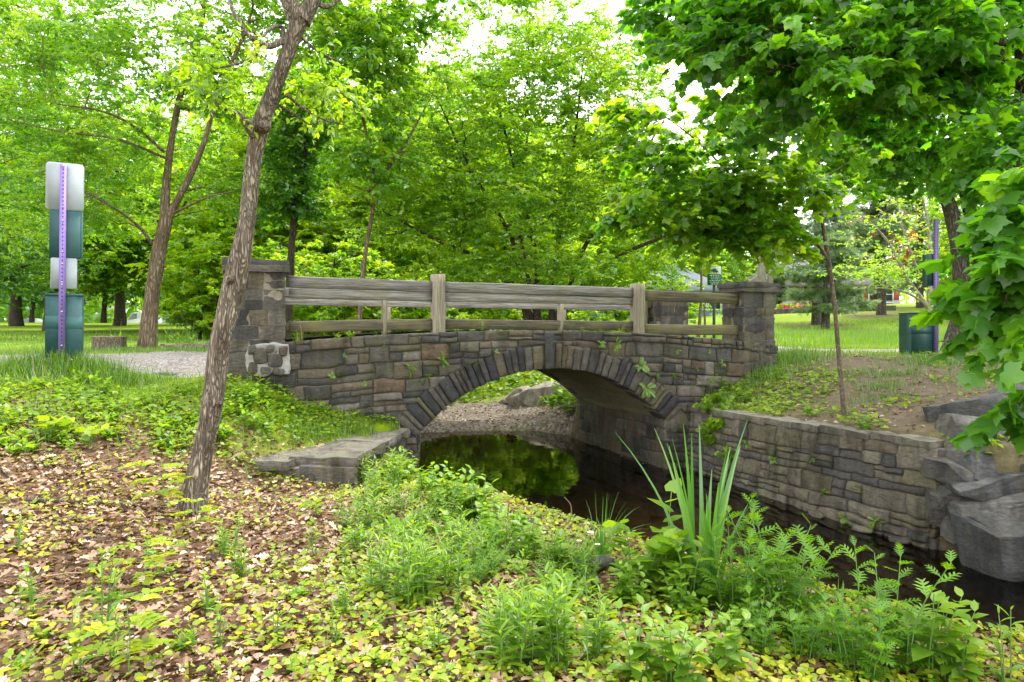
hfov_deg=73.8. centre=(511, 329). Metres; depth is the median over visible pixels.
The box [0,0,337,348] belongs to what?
elm tree
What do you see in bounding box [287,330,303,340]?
grass tuft
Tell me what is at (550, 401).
broadleaf plant
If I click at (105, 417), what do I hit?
herb
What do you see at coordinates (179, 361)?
path
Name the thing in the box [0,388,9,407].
broadleaf plant
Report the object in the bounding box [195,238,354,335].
shrub
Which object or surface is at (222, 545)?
tall weed
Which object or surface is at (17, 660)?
herb
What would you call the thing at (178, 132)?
broadleaf tree
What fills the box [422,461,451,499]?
nettle plant
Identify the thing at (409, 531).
bedstraw plant
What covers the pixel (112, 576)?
slender weed
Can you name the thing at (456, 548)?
bedstraw plant
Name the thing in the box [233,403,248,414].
herb
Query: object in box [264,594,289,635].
slender weed
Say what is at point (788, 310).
garden wall
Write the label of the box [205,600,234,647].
slender weed
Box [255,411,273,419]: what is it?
herb
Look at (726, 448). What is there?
broadleaf plant
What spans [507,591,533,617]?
herb
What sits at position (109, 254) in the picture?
broadleaf tree
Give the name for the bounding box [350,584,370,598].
herb
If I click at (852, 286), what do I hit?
window
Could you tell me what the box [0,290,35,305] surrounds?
broadleaf tree
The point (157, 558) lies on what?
tree seedling
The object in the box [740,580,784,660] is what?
mugwort plant
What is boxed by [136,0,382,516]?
leaning tree
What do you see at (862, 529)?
bank stone
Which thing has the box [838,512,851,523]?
wall fern
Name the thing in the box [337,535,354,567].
slender weed
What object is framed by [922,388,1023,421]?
boulder
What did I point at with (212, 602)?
herb
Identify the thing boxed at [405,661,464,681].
fallen branch
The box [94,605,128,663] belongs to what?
slender weed
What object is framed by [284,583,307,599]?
herb
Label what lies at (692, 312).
shrub
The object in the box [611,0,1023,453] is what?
maple tree
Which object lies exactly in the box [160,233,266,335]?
shrub
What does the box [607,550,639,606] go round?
nettle plant
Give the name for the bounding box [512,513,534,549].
nettle plant
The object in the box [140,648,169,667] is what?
herb
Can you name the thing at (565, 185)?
broadleaf tree
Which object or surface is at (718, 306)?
window
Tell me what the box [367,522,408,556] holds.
bedstraw plant
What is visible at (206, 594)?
slender weed
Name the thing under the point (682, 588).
nettle plant
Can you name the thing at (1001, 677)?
slender weed
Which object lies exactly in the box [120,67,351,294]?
broadleaf tree
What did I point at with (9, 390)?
herb
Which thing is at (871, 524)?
wall fern
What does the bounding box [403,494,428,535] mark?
tall weed
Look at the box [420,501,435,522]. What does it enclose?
tall weed
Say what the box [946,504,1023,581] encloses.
boulder
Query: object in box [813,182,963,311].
pale stemmed tree
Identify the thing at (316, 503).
burdock plant
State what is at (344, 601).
tall weed
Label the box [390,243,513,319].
shrub
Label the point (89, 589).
herb
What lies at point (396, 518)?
herb
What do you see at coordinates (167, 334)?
purple flower
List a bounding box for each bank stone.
[569,555,614,573]
[608,566,621,578]
[808,510,824,517]
[851,525,872,533]
[888,536,911,543]
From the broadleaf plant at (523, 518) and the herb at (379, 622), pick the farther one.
the broadleaf plant at (523, 518)
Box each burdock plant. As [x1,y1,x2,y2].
[26,415,74,443]
[72,423,109,448]
[295,496,325,513]
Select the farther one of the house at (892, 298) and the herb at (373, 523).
the house at (892, 298)
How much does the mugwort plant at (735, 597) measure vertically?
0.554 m
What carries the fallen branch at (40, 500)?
on the ground at (1006, 459)
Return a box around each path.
[0,351,207,377]
[778,346,898,351]
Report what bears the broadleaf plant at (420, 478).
on the ground at (1006, 459)
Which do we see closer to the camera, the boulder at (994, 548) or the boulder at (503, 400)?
the boulder at (994, 548)
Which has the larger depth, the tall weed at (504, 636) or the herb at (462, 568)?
the herb at (462, 568)
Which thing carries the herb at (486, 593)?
on the ground at (1006, 459)
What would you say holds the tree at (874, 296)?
on the ground at (1006, 459)
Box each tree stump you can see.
[91,336,126,350]
[160,343,180,348]
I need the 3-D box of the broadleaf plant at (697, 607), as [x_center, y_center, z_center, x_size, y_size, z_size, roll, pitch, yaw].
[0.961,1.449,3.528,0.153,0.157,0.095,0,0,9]
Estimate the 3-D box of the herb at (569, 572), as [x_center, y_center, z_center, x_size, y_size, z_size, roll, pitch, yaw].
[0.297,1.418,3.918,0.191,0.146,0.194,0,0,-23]
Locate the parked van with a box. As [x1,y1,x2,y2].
[127,312,167,322]
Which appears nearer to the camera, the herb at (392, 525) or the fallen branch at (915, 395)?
the herb at (392, 525)
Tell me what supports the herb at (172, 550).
on the ground at (1006, 459)
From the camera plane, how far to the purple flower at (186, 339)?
15.17 m
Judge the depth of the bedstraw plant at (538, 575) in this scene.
3.86 m
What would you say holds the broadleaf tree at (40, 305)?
on the ground at (1006, 459)
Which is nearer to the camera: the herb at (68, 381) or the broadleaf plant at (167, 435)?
the broadleaf plant at (167, 435)
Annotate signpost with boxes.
[44,162,84,359]
[898,219,938,355]
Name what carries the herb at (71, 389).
on the ground at (1006, 459)
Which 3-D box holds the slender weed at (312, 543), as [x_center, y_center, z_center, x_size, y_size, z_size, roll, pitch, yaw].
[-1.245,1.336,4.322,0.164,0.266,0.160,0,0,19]
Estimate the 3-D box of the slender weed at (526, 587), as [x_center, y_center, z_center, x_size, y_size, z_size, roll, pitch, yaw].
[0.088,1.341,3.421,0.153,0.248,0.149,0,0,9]
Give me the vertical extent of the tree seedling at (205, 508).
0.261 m
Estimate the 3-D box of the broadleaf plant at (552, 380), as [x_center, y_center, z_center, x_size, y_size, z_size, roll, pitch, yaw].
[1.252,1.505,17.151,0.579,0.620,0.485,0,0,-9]
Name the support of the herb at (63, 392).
on the ground at (1006, 459)
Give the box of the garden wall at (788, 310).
[774,305,895,313]
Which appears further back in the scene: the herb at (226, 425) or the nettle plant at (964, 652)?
the herb at (226, 425)
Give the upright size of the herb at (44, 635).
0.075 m
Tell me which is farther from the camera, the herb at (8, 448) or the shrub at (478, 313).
the shrub at (478, 313)
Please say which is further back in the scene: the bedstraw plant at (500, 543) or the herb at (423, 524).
the herb at (423, 524)
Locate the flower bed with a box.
[776,302,809,308]
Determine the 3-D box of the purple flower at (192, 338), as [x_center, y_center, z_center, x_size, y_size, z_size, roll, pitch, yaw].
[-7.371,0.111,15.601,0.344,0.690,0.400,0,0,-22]
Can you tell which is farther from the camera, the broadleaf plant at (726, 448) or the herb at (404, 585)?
the broadleaf plant at (726, 448)
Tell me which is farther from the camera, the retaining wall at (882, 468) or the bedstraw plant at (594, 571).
the retaining wall at (882, 468)
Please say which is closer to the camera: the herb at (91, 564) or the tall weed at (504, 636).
the tall weed at (504, 636)
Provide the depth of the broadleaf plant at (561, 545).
4.18 m
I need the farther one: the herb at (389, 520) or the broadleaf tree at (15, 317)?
the broadleaf tree at (15, 317)
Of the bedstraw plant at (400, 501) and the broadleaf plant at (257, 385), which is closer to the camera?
the bedstraw plant at (400, 501)
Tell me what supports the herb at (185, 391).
on the ground at (1006, 459)
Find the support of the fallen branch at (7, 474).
on the ground at (1006, 459)
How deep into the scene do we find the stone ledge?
7.28 m
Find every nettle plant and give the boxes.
[400,446,418,476]
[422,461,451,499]
[424,476,451,516]
[444,467,477,507]
[454,464,495,520]
[455,490,473,521]
[478,502,510,538]
[509,505,546,559]
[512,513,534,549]
[603,593,668,681]
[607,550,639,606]
[621,560,651,609]
[637,569,659,587]
[639,605,717,681]
[658,565,699,611]
[661,534,720,608]
[697,607,756,681]
[707,579,726,609]
[734,589,764,628]
[772,594,809,640]
[793,599,832,648]
[889,586,984,681]
[923,596,988,681]
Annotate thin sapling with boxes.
[696,303,701,336]
[699,270,702,336]
[703,304,705,337]
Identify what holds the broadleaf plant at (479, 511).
on the ground at (1006, 459)
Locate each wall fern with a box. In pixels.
[406,363,416,377]
[437,351,449,367]
[597,340,605,347]
[612,337,621,351]
[631,357,649,372]
[639,382,655,397]
[768,456,776,463]
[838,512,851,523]
[868,516,885,529]
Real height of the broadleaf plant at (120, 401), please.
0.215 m
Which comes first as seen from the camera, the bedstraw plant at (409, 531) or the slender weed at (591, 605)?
the slender weed at (591, 605)
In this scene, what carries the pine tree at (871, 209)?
on the ground at (1006, 459)
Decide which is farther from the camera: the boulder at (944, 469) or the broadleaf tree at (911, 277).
the broadleaf tree at (911, 277)
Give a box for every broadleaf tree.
[0,93,160,304]
[0,99,94,325]
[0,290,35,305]
[0,293,95,322]
[32,284,160,322]
[59,107,180,325]
[115,84,243,328]
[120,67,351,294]
[122,165,219,329]
[167,80,346,264]
[200,66,377,333]
[202,61,442,334]
[288,92,501,316]
[359,63,550,315]
[373,45,549,202]
[415,95,618,319]
[494,119,639,284]
[536,126,661,281]
[561,140,693,289]
[642,202,731,282]
[685,192,756,282]
[726,248,756,281]
[887,192,983,282]
[915,165,1023,286]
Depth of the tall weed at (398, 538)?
3.92 m
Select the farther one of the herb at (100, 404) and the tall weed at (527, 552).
the herb at (100, 404)
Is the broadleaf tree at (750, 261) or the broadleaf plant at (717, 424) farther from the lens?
the broadleaf tree at (750, 261)
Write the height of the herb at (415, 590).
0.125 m
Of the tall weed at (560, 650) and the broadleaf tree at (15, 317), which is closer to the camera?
the tall weed at (560, 650)
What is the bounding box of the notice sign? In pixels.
[707,266,721,337]
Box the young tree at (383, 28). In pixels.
[261,0,572,333]
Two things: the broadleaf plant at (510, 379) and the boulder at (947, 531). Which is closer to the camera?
the boulder at (947, 531)
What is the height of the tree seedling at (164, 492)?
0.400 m
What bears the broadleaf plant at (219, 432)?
on the ground at (1006, 459)
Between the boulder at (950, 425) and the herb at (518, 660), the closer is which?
the herb at (518, 660)
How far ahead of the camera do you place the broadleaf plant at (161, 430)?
6.92 m
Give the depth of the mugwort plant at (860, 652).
3.07 m
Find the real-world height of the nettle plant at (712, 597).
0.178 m
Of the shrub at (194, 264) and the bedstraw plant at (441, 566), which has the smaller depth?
the bedstraw plant at (441, 566)
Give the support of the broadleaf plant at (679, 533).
on the ground at (1006, 459)
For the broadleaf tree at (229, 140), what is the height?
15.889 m
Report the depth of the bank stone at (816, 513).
8.01 m
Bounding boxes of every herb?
[0,373,14,383]
[0,386,18,397]
[0,431,11,447]
[3,404,25,416]
[4,416,20,426]
[5,441,24,453]
[6,427,32,446]
[7,646,36,677]
[13,427,32,437]
[14,584,39,599]
[17,434,43,452]
[19,405,39,419]
[26,622,47,638]
[27,372,50,386]
[49,434,69,444]
[53,385,75,399]
[59,375,76,385]
[59,437,74,447]
[63,383,79,393]
[70,379,85,389]
[72,369,100,381]
[72,584,97,596]
[81,409,101,421]
[82,562,98,578]
[93,589,115,603]
[96,410,118,424]
[97,401,120,414]
[100,384,119,394]
[100,422,125,438]
[128,392,148,406]
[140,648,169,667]
[142,545,158,555]
[145,407,170,420]
[154,562,177,576]
[155,416,179,432]
[157,391,171,403]
[158,438,181,450]
[163,627,197,652]
[165,400,181,409]
[167,539,188,551]
[171,435,189,447]
[171,624,200,651]
[173,418,191,428]
[173,425,190,437]
[177,385,193,394]
[199,592,219,607]
[216,427,232,440]
[219,419,231,432]
[230,383,247,395]
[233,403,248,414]
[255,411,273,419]
[256,399,273,410]
[259,387,269,395]
[263,407,287,418]
[276,392,292,402]
[282,655,315,673]
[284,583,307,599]
[313,404,331,414]
[330,654,347,672]
[339,527,352,535]
[341,521,376,543]
[342,572,364,585]
[344,330,354,337]
[344,565,364,574]
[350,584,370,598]
[360,613,385,631]
[361,646,399,669]
[372,514,395,527]
[376,518,408,539]
[386,513,411,527]
[390,569,420,593]
[396,580,426,605]
[400,522,413,535]
[409,516,431,533]
[410,663,427,675]
[422,628,445,646]
[425,547,451,568]
[435,554,463,574]
[451,555,487,577]
[468,545,494,564]
[473,586,496,597]
[482,563,498,580]
[493,549,517,564]
[503,552,524,574]
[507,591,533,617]
[512,657,529,669]
[524,587,551,625]
[539,571,572,588]
[551,562,578,583]
[556,575,593,604]
[560,614,596,651]
[568,576,598,596]
[582,618,622,644]
[585,599,611,620]
[681,610,704,628]
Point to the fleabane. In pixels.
(584, 643)
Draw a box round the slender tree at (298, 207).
[236,45,353,338]
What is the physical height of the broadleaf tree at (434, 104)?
13.554 m
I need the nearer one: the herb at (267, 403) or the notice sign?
the herb at (267, 403)
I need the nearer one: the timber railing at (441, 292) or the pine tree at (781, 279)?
the timber railing at (441, 292)
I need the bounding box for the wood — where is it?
[0,75,926,322]
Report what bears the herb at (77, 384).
on the ground at (1006, 459)
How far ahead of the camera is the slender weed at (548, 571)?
3.64 m
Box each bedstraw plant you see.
[327,499,361,527]
[348,473,384,511]
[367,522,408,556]
[384,475,416,511]
[389,509,429,548]
[407,544,448,591]
[429,495,466,525]
[430,521,464,557]
[442,508,483,540]
[459,542,499,585]
[471,535,512,578]
[482,520,513,553]
[504,526,533,557]
[530,554,564,586]
[538,528,577,568]
[557,531,599,573]
[568,546,602,584]
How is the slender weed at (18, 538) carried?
on the ground at (1006, 459)
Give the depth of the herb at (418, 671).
2.86 m
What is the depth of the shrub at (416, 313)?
20.41 m
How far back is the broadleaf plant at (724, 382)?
11.06 m
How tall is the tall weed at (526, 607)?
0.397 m
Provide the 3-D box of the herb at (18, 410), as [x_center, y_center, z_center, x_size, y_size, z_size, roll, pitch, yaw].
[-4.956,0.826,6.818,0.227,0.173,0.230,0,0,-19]
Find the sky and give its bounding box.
[0,0,1013,318]
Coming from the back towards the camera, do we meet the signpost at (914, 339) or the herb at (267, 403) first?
the signpost at (914, 339)
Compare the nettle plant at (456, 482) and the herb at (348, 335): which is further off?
the herb at (348, 335)
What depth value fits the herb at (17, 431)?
6.40 m
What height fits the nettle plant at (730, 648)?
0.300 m
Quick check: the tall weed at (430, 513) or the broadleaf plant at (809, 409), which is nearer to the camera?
the tall weed at (430, 513)
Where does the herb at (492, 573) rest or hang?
on the ground at (1006, 459)
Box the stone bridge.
[221,257,780,477]
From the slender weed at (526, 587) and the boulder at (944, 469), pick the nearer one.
the slender weed at (526, 587)
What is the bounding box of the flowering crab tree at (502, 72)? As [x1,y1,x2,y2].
[317,0,727,330]
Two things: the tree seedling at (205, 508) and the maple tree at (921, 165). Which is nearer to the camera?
the tree seedling at (205, 508)
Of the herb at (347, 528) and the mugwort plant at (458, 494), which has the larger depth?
the mugwort plant at (458, 494)
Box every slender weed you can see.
[4,514,28,549]
[15,561,52,617]
[50,601,104,677]
[75,543,138,634]
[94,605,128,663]
[196,572,218,612]
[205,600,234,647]
[226,512,245,549]
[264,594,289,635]
[304,520,328,558]
[322,602,347,647]
[334,483,349,513]
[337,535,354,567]
[367,540,382,563]
[375,504,391,531]
[384,561,406,601]
[422,600,453,653]
[445,575,465,612]
[516,549,537,588]
[517,573,535,605]
[519,589,541,634]
[539,561,560,594]
[542,563,558,587]
[584,585,599,616]
[979,604,1023,681]
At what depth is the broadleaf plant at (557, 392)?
15.65 m
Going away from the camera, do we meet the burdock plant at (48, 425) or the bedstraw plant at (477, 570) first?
the bedstraw plant at (477, 570)
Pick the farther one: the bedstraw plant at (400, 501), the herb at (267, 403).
the herb at (267, 403)
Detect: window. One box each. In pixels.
[708,303,721,309]
[846,286,862,302]
[868,286,893,302]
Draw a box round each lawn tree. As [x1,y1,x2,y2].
[0,0,126,309]
[0,0,177,330]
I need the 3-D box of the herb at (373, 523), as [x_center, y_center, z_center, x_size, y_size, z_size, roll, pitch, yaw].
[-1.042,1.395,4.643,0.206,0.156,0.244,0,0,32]
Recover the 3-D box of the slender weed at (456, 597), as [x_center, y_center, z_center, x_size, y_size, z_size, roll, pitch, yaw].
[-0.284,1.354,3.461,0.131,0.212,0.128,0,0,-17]
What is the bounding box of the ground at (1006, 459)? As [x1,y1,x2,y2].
[0,303,1023,681]
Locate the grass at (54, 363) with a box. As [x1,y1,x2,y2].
[0,318,1015,484]
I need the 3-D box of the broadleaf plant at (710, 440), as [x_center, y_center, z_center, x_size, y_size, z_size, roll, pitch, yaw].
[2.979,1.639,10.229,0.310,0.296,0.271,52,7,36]
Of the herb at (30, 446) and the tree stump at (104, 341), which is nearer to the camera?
the herb at (30, 446)
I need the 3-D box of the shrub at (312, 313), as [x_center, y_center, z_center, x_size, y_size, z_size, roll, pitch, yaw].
[-5.328,-0.744,19.662,4.096,3.779,4.922,0,0,26]
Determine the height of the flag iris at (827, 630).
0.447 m
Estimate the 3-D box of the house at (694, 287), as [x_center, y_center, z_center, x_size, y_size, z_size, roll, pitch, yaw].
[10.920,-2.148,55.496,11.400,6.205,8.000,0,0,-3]
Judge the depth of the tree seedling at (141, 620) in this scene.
2.72 m
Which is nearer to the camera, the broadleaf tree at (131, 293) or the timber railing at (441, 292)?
the timber railing at (441, 292)
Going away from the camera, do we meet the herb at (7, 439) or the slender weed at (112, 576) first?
the slender weed at (112, 576)
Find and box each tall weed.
[209,517,233,557]
[223,538,253,578]
[326,575,358,618]
[343,514,369,551]
[349,492,379,526]
[357,451,372,482]
[358,529,402,597]
[362,454,389,496]
[365,482,400,520]
[378,446,409,492]
[382,533,434,611]
[384,512,425,575]
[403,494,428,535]
[404,524,443,603]
[405,521,449,564]
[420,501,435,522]
[422,493,434,514]
[430,523,473,592]
[445,506,478,556]
[455,517,506,563]
[470,579,519,660]
[472,576,544,675]
[494,508,524,551]
[502,578,573,668]
[508,575,547,626]
[520,540,533,564]
[525,572,590,674]
[530,561,585,648]
[533,524,563,570]
[561,524,574,550]
[569,530,597,578]
[579,583,622,666]
[714,602,739,631]
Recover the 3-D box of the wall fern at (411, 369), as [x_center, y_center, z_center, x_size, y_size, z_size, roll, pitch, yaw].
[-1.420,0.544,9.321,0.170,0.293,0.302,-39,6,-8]
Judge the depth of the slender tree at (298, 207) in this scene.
16.69 m
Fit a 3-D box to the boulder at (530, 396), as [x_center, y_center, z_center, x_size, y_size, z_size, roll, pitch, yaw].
[0.674,2.063,17.830,1.900,1.489,1.186,0,0,16]
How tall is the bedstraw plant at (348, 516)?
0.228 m
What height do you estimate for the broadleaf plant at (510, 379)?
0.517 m
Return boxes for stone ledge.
[253,428,410,488]
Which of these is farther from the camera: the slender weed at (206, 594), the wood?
the wood
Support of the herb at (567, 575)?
on the ground at (1006, 459)
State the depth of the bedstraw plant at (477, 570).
3.90 m
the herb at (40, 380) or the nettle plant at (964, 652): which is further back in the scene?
the herb at (40, 380)
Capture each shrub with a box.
[141,258,222,340]
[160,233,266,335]
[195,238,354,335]
[266,239,404,335]
[317,248,419,335]
[348,268,500,332]
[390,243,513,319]
[446,276,531,329]
[488,253,598,330]
[567,278,645,332]
[646,274,722,323]
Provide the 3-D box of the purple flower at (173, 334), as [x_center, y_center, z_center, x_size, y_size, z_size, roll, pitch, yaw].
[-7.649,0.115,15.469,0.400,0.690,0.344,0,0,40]
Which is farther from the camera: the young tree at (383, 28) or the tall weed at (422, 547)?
the young tree at (383, 28)
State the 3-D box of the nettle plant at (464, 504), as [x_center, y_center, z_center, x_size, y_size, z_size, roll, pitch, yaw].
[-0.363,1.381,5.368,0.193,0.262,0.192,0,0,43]
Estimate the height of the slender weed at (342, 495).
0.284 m
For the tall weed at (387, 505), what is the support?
on the ground at (1006, 459)
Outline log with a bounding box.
[174,343,208,349]
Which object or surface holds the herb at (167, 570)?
on the ground at (1006, 459)
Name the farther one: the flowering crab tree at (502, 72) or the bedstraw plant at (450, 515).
the flowering crab tree at (502, 72)
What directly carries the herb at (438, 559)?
on the ground at (1006, 459)
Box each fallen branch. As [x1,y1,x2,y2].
[0,466,13,480]
[22,496,142,505]
[47,516,110,535]
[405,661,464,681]
[900,392,935,395]
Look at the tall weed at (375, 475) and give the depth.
6.04 m
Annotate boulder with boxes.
[498,386,529,403]
[507,381,562,406]
[920,455,973,482]
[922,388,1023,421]
[925,485,965,526]
[935,413,1007,461]
[940,517,956,545]
[942,472,1023,501]
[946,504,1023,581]
[947,492,1023,521]
[959,448,1001,479]
[989,384,1023,393]
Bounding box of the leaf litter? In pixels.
[0,352,1023,681]
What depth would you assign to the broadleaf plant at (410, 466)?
7.43 m
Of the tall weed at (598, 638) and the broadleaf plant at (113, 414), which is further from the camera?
the broadleaf plant at (113, 414)
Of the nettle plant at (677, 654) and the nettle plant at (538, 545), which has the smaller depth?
the nettle plant at (677, 654)
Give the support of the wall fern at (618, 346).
attached to the stone bridge
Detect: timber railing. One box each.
[285,288,651,333]
[289,274,738,334]
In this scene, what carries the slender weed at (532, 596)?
on the ground at (1006, 459)
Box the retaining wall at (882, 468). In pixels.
[685,406,946,549]
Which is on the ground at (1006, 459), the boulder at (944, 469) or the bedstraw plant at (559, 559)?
the bedstraw plant at (559, 559)
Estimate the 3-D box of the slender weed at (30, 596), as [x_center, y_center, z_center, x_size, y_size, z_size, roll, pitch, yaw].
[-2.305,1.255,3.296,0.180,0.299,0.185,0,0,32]
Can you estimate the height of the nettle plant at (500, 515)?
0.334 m
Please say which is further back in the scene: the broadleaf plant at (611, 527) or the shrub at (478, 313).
the shrub at (478, 313)
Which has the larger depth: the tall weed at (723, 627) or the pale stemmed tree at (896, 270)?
the pale stemmed tree at (896, 270)
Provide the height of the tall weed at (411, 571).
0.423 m
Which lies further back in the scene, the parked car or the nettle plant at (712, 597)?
the parked car
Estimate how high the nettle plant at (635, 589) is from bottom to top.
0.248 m
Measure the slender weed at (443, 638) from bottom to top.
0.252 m
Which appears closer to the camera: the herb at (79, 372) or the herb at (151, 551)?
the herb at (151, 551)
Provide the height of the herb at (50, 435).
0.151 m
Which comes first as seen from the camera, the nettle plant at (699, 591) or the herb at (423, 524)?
the nettle plant at (699, 591)
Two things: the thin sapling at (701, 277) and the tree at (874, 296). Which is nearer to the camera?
the thin sapling at (701, 277)
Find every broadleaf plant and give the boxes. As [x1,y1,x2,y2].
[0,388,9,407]
[0,403,9,427]
[38,420,62,439]
[53,423,71,442]
[89,374,111,393]
[106,398,123,412]
[108,404,119,425]
[155,423,165,437]
[155,431,173,449]
[217,425,223,438]
[236,388,259,409]
[241,410,261,428]
[243,383,259,400]
[394,460,417,482]
[412,464,439,491]
[426,515,440,534]
[434,474,464,507]
[437,508,466,543]
[462,478,498,513]
[475,494,504,524]
[497,502,532,532]
[507,372,520,387]
[544,387,563,409]
[547,526,580,567]
[551,378,564,393]
[552,384,571,406]
[553,387,568,408]
[559,393,576,412]
[602,519,678,594]
[633,478,695,591]
[669,591,696,620]
[684,595,711,619]
[692,396,714,411]
[695,419,713,434]
[698,429,716,448]
[704,414,724,432]
[712,386,724,403]
[714,445,733,459]
[715,395,734,417]
[716,373,729,388]
[729,593,760,637]
[736,387,752,402]
[804,401,812,415]
[855,414,869,429]
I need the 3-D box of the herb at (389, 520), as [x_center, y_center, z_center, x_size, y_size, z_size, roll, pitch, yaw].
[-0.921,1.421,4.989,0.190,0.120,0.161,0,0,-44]
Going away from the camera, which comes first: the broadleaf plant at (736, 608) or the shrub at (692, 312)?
the broadleaf plant at (736, 608)
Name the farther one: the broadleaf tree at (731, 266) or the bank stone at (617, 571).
the broadleaf tree at (731, 266)
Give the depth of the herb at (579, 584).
3.70 m
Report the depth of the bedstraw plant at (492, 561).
4.04 m
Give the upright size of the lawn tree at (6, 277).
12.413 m
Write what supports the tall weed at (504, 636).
on the ground at (1006, 459)
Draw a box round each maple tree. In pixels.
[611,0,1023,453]
[737,2,1023,351]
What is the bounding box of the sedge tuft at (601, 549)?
[555,494,648,555]
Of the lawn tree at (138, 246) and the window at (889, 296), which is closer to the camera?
the lawn tree at (138, 246)
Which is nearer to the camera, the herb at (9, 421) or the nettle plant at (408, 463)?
the herb at (9, 421)
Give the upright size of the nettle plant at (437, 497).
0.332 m
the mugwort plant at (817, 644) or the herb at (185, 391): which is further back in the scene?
the herb at (185, 391)
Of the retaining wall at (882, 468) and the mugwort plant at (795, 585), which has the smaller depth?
the mugwort plant at (795, 585)
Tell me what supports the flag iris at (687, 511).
on the ground at (1006, 459)
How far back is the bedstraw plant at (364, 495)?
5.45 m
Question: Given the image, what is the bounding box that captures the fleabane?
[576,531,599,672]
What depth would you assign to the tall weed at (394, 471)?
6.21 m
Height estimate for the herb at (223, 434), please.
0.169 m
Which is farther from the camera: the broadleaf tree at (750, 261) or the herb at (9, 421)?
the broadleaf tree at (750, 261)
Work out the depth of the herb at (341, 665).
2.87 m
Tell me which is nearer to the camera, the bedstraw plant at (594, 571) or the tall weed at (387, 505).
the bedstraw plant at (594, 571)
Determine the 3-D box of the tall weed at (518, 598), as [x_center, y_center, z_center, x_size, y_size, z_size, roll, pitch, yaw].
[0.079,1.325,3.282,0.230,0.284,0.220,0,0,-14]
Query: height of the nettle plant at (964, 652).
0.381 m
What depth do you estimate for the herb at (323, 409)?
8.79 m
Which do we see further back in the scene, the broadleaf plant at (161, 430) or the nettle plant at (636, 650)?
the broadleaf plant at (161, 430)
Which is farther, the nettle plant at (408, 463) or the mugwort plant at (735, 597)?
the nettle plant at (408, 463)
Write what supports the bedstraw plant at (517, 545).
on the ground at (1006, 459)
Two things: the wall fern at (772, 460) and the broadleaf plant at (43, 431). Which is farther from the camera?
the wall fern at (772, 460)
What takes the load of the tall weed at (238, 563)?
on the ground at (1006, 459)
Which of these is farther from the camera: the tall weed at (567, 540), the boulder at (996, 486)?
the boulder at (996, 486)
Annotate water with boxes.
[419,431,1023,636]
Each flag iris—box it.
[618,420,771,603]
[816,568,844,652]
[835,590,854,667]
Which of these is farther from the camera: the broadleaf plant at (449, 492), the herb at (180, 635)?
the broadleaf plant at (449, 492)
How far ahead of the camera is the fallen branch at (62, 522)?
4.54 m
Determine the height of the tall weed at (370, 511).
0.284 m
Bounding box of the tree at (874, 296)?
[840,203,932,305]
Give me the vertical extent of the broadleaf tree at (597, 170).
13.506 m
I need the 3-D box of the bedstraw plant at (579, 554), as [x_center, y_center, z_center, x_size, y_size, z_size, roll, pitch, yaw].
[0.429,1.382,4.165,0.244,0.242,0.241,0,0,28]
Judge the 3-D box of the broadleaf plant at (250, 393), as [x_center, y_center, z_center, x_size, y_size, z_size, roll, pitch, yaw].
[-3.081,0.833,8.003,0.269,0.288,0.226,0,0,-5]
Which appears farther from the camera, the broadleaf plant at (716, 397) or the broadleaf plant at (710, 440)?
the broadleaf plant at (716, 397)
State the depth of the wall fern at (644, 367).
10.55 m
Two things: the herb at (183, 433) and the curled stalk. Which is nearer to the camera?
the curled stalk
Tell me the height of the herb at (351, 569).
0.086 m
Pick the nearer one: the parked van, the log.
the log
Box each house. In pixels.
[582,265,722,320]
[743,261,904,305]
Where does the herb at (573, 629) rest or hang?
on the ground at (1006, 459)
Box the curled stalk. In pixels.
[542,497,571,530]
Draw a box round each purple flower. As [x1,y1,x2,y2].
[164,316,181,342]
[167,319,181,342]
[179,322,192,342]
[182,319,196,342]
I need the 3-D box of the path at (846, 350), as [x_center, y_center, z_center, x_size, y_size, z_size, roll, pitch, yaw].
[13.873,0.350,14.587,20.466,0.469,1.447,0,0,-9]
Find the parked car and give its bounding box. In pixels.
[23,318,42,322]
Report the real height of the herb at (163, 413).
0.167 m
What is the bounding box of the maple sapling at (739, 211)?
[584,87,893,415]
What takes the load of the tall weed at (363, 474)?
on the ground at (1006, 459)
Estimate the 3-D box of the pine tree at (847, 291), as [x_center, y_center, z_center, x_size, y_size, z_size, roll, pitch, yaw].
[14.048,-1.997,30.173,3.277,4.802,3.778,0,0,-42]
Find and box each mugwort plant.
[408,481,422,498]
[446,479,477,519]
[472,518,503,549]
[700,508,765,616]
[719,493,816,620]
[739,599,765,636]
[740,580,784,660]
[750,534,841,633]
[778,602,836,667]
[813,585,900,681]
[831,535,960,681]
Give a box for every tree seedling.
[62,587,176,678]
[97,536,185,587]
[118,461,192,509]
[166,498,222,531]
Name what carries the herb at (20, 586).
on the ground at (1006, 459)
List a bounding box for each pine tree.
[766,268,801,304]
[769,145,876,324]
[784,230,882,329]
[832,119,921,314]
[886,133,948,307]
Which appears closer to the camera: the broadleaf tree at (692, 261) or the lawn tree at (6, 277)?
the lawn tree at (6, 277)
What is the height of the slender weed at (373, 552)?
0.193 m
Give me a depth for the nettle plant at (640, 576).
4.03 m
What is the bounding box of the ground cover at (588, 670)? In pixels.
[0,346,1023,681]
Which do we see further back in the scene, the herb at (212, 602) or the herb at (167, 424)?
the herb at (167, 424)
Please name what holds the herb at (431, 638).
on the ground at (1006, 459)
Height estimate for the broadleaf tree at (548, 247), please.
10.327 m
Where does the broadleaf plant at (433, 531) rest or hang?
on the ground at (1006, 459)
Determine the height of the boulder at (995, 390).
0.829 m

